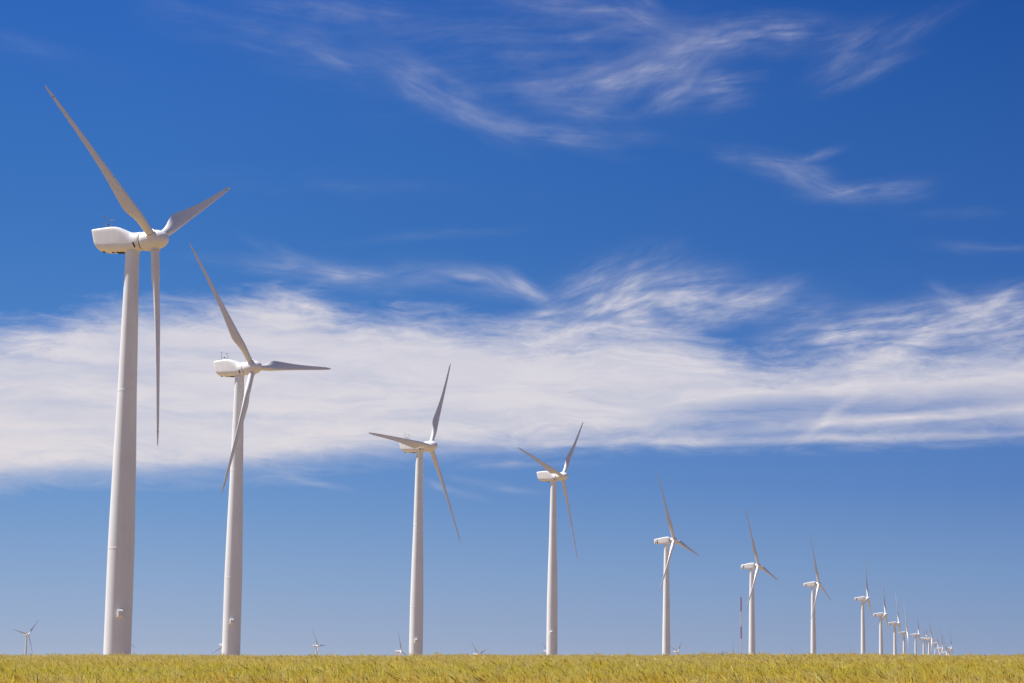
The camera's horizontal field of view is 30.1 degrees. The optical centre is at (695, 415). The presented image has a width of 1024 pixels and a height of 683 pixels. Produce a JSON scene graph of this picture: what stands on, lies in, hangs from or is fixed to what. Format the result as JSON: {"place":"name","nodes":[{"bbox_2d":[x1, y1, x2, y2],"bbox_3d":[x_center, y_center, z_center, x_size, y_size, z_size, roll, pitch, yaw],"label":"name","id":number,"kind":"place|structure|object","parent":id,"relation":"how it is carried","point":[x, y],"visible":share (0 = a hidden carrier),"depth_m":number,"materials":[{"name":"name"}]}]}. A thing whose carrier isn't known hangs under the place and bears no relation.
{"place":"outdoors","nodes":[
{"label":"outdoors","id":0,"kind":"place"},
{"bbox_2d":[0,0,1023,656],"label":"sky","id":1,"kind":"structure","parent":0,"point":[767,256],"materials":[{"name":"blue"}]},
{"bbox_3d":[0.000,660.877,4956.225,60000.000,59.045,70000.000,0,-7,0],"label":"ground","id":2,"kind":"structure","parent":0,"visible":0},
{"bbox_2d":[13,621,37,654],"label":"wind turbine","id":3,"kind":"object","parent":2,"relation":"on","point":[25,634],"visible":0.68,"depth_m":2107.72,"materials":[{"name":"paint"}]},
{"bbox_2d":[45,85,230,654],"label":"wind turbine","id":4,"kind":"object","parent":2,"relation":"on","point":[120,566],"visible":0.96,"depth_m":209.35,"materials":[{"name":"paint"}]},
{"bbox_2d":[189,243,330,655],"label":"wind turbine","id":5,"kind":"object","parent":2,"relation":"on","point":[232,603],"visible":0.95,"depth_m":309.54,"materials":[{"name":"paint"}]},
{"bbox_2d":[313,632,324,654],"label":"wind turbine","id":6,"kind":"object","parent":2,"relation":"on","point":[316,646],"visible":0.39,"depth_m":2298.73,"materials":[{"name":"paint"}]},
{"bbox_2d":[395,632,404,654],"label":"wind turbine","id":7,"kind":"object","parent":2,"relation":"on","point":[398,651],"visible":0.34,"depth_m":2060.70,"materials":[{"name":"paint"}]},
{"bbox_2d":[369,363,460,654],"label":"wind turbine","id":8,"kind":"object","parent":2,"relation":"on","point":[418,448],"visible":0.97,"depth_m":405.60,"materials":[{"name":"paint"}]},
{"bbox_2d":[0,649,1023,682],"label":"wheat field","id":9,"kind":"structure","parent":2,"relation":"on","point":[727,667],"depth_m":67.53,"materials":[{"name":"yellow plant"}]},
{"bbox_2d":[518,423,582,655],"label":"wind turbine","id":10,"kind":"object","parent":2,"relation":"on","point":[552,475],"visible":0.98,"depth_m":505.60,"materials":[{"name":"paint"}]},
{"bbox_2d":[654,472,698,654],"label":"wind turbine","id":11,"kind":"object","parent":2,"relation":"on","point":[667,541],"visible":0.92,"depth_m":620.42,"materials":[{"name":"paint"}]},
{"bbox_2d":[740,597,741,653],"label":"lattice mast","id":12,"kind":"object","parent":2,"relation":"on","point":[741,614],"visible":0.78,"depth_m":994.69,"materials":[{"name":"metal"}]},
{"bbox_2d":[741,508,777,654],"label":"wind turbine","id":13,"kind":"object","parent":2,"relation":"on","point":[753,566],"visible":0.88,"depth_m":722.13,"materials":[{"name":"paint"}]},
{"bbox_2d":[804,536,830,653],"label":"wind turbine","id":14,"kind":"object","parent":2,"relation":"on","point":[813,584],"visible":0.75,"depth_m":839.99,"materials":[{"name":"paint"}]},
{"bbox_2d":[854,563,874,654],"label":"wind turbine","id":15,"kind":"object","parent":2,"relation":"on","point":[863,599],"visible":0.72,"depth_m":969.29,"materials":[{"name":"paint"}]},
{"bbox_2d":[873,578,890,653],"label":"wind turbine","id":16,"kind":"object","parent":2,"relation":"on","point":[881,614],"visible":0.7,"depth_m":1052.14,"materials":[{"name":"paint"}]},
{"bbox_2d":[888,593,901,654],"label":"wind turbine","id":17,"kind":"object","parent":2,"relation":"on","point":[898,623],"visible":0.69,"depth_m":1225.75,"materials":[{"name":"paint"}]},
{"bbox_2d":[899,609,908,653],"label":"wind turbine","id":18,"kind":"object","parent":2,"relation":"on","point":[904,633],"visible":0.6,"depth_m":1456.87,"materials":[{"name":"paint"}]},
{"bbox_2d":[910,615,921,653],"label":"wind turbine","id":19,"kind":"object","parent":2,"relation":"on","point":[916,634],"visible":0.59,"depth_m":1582.23,"materials":[{"name":"paint"}]},
{"bbox_2d":[920,631,927,654],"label":"wind turbine","id":20,"kind":"object","parent":2,"relation":"on","point":[922,638],"visible":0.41,"depth_m":1831.43,"materials":[{"name":"paint"}]},
{"bbox_2d":[924,616,935,654],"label":"wind turbine","id":21,"kind":"object","parent":2,"relation":"on","point":[929,639],"visible":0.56,"depth_m":1679.99,"materials":[{"name":"paint"}]},
{"bbox_2d":[932,630,938,654],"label":"wind turbine","id":22,"kind":"object","parent":2,"relation":"on","point":[937,643],"visible":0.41,"depth_m":1945.22,"materials":[{"name":"paint"}]},
{"bbox_2d":[937,629,944,654],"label":"wind turbine","id":23,"kind":"object","parent":2,"relation":"on","point":[940,648],"visible":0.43,"depth_m":2077.39,"materials":[{"name":"paint"}]},
{"bbox_2d":[945,634,952,655],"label":"wind turbine","id":24,"kind":"object","parent":2,"relation":"on","point":[949,649],"visible":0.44,"depth_m":2106.64,"materials":[{"name":"paint"}]}
]}

